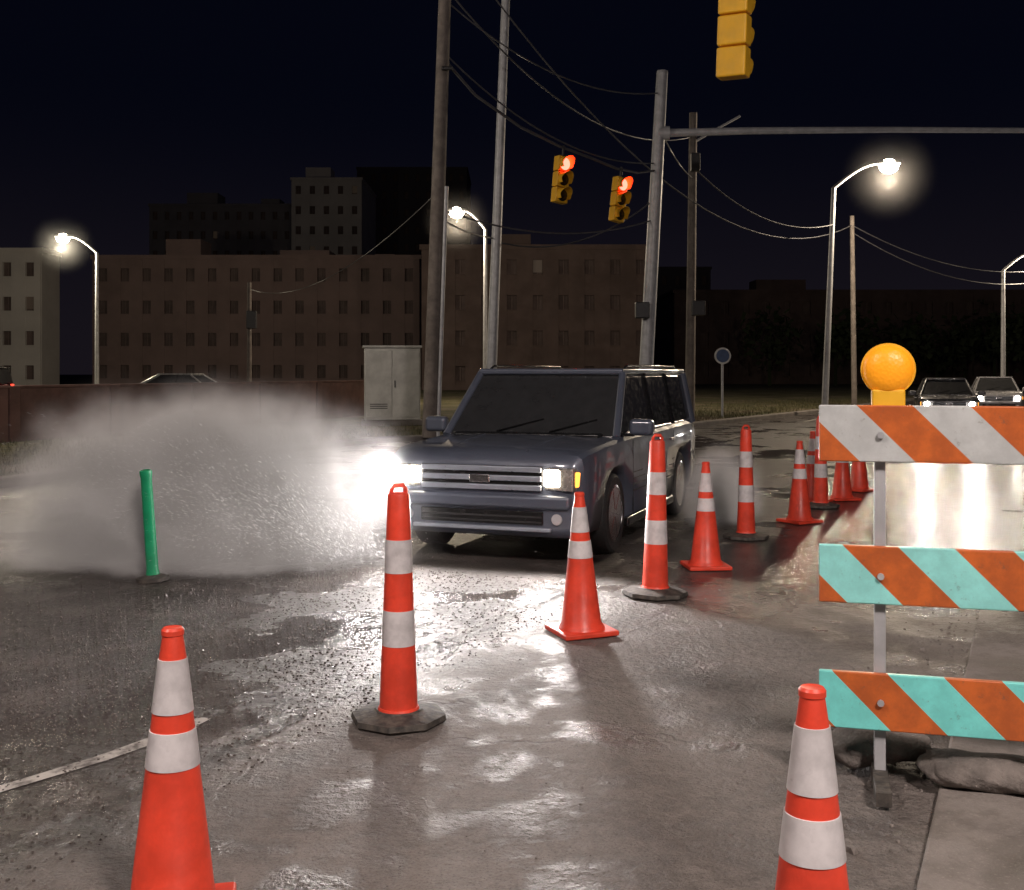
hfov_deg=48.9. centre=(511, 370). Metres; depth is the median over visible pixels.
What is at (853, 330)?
utility pole
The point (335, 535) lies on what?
water droplets
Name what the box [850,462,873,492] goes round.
traffic cone
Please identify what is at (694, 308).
utility pole
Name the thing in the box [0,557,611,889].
gravel
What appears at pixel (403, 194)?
tower block
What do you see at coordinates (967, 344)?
distant trees
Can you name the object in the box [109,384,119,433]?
pier
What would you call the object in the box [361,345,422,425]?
signal cabinet
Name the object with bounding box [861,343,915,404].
barricade warning light
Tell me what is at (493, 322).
steel pole
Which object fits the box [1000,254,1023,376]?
street lamp
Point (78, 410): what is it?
panel
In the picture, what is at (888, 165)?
street lamp
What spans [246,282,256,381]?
utility pole
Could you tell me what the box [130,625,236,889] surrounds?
traffic cone
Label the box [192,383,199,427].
pier
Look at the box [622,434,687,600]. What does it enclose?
channelizer cone
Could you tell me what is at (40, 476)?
kerb
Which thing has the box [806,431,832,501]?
traffic cone
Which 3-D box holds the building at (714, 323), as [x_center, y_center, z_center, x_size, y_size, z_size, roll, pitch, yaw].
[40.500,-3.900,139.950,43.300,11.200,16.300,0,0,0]
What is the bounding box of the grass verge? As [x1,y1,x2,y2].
[0,375,1023,475]
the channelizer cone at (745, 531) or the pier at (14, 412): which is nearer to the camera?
the channelizer cone at (745, 531)
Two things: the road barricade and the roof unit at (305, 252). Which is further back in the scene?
the roof unit at (305, 252)
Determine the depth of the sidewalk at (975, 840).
4.26 m
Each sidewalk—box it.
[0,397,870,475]
[916,491,1023,889]
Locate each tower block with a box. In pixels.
[148,193,290,254]
[290,167,376,254]
[356,167,470,254]
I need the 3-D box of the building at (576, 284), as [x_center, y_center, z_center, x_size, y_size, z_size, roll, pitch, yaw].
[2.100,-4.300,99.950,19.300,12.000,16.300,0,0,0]
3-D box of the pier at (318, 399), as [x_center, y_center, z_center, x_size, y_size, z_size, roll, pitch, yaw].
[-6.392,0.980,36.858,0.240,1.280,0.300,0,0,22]
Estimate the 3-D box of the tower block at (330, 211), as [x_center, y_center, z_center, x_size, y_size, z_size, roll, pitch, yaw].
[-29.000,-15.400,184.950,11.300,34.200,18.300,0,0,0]
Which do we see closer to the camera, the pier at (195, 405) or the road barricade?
the road barricade
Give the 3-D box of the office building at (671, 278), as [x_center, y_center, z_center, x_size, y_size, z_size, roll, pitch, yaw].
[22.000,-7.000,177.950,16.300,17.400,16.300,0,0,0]
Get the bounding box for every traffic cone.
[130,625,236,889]
[545,492,618,640]
[680,462,732,570]
[775,683,848,889]
[776,441,823,524]
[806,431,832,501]
[828,461,861,500]
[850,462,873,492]
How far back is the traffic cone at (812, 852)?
2.75 m
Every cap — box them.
[13,384,110,387]
[119,383,192,385]
[199,382,260,384]
[264,381,316,383]
[322,380,363,382]
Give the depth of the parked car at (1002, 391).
43.49 m
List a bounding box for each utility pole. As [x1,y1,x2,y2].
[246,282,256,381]
[422,0,451,437]
[685,112,740,415]
[850,216,856,404]
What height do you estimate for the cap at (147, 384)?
0.060 m
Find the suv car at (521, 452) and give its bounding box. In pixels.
[391,365,694,553]
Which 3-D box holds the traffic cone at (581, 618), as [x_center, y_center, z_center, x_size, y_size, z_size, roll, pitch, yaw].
[0.443,1.242,7.287,0.370,0.911,0.370,-1,0,-20]
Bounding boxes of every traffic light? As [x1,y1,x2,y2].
[551,145,574,204]
[608,167,632,222]
[716,0,755,80]
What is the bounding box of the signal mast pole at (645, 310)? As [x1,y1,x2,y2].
[635,69,1023,368]
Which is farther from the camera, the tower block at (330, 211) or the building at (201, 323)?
the tower block at (330, 211)
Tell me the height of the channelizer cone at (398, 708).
1.151 m
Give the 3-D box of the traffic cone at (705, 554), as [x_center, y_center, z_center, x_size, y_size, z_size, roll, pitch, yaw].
[1.670,1.242,9.700,0.370,0.911,0.370,0,0,-5]
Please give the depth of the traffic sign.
37.92 m
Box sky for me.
[0,0,1023,373]
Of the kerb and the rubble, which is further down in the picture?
the rubble
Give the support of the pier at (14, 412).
on the grass verge
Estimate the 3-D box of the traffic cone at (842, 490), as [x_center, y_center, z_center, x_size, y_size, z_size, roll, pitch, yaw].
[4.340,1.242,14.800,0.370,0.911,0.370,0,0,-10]
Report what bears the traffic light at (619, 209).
hanging from the overhead cables
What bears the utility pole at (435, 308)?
on the grass verge
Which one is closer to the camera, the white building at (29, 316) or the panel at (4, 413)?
the panel at (4, 413)
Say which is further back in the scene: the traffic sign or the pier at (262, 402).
the traffic sign
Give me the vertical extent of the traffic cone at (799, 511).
0.911 m
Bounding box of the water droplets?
[1,407,535,584]
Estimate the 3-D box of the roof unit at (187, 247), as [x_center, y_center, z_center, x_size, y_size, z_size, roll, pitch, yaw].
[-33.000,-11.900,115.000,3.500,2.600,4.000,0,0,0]
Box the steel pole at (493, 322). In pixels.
[486,0,509,368]
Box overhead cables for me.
[250,0,1023,292]
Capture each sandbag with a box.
[831,727,930,768]
[917,748,1023,794]
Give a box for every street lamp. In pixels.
[54,234,98,383]
[448,207,487,368]
[821,159,900,404]
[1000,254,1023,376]
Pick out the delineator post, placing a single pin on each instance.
(153, 574)
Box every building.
[0,248,61,384]
[90,255,420,386]
[419,244,653,389]
[654,267,711,368]
[657,290,1023,383]
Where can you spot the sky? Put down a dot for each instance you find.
(110, 110)
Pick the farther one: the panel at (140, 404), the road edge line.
the panel at (140, 404)
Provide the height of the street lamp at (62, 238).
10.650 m
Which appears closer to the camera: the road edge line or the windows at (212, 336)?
the road edge line
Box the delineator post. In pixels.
[136,469,169,583]
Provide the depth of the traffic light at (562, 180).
29.21 m
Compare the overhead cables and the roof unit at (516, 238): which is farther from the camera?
the roof unit at (516, 238)
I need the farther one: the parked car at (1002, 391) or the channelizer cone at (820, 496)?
the parked car at (1002, 391)
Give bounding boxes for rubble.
[20,561,978,887]
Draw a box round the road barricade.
[819,405,1023,807]
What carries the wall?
on the grass verge
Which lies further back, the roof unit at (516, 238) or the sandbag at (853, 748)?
the roof unit at (516, 238)
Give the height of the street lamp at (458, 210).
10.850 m
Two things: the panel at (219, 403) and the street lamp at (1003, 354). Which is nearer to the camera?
the panel at (219, 403)
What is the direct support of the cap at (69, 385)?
on the panel at (78, 410)
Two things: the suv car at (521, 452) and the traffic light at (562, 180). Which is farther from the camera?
the traffic light at (562, 180)
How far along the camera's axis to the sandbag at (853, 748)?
4.75 m
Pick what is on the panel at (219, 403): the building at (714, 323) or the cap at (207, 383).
the cap at (207, 383)
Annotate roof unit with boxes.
[166,239,210,254]
[280,250,335,254]
[501,234,530,243]
[749,280,805,289]
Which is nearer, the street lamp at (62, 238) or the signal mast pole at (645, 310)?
the signal mast pole at (645, 310)
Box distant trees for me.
[734,299,1023,385]
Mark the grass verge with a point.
(739, 394)
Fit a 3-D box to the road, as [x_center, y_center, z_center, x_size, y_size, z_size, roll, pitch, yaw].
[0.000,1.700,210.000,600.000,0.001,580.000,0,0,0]
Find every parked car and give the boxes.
[0,366,13,385]
[141,373,216,382]
[909,378,985,405]
[971,377,1023,405]
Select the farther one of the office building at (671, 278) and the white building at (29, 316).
the office building at (671, 278)
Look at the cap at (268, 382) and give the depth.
35.19 m
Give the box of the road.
[0,374,1023,889]
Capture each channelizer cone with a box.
[351,483,446,734]
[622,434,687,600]
[723,424,769,540]
[810,415,839,508]
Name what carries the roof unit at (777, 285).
on the building at (714, 323)
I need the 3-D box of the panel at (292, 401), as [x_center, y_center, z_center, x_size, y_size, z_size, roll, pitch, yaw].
[-6.987,1.000,35.388,0.180,1.220,2.824,0,0,22]
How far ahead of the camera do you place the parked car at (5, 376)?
45.82 m
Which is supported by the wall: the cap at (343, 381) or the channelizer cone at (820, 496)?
the cap at (343, 381)
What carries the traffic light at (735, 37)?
hanging from the overhead cables
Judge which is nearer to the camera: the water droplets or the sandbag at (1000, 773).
the sandbag at (1000, 773)
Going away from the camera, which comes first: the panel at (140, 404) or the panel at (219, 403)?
the panel at (140, 404)
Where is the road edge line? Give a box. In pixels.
[0,717,210,791]
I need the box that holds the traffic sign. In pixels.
[714,348,730,414]
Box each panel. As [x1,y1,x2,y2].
[0,388,7,442]
[21,386,109,440]
[120,385,191,433]
[200,384,258,427]
[266,383,315,422]
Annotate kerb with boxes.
[0,385,1023,487]
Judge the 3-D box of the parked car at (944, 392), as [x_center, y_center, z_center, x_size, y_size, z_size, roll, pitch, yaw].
[14.325,0.971,37.231,2.320,1.456,4.809,0,0,18]
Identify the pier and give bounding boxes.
[8,386,20,441]
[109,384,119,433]
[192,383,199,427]
[259,382,265,422]
[316,381,321,418]
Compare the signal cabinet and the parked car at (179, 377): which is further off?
the parked car at (179, 377)

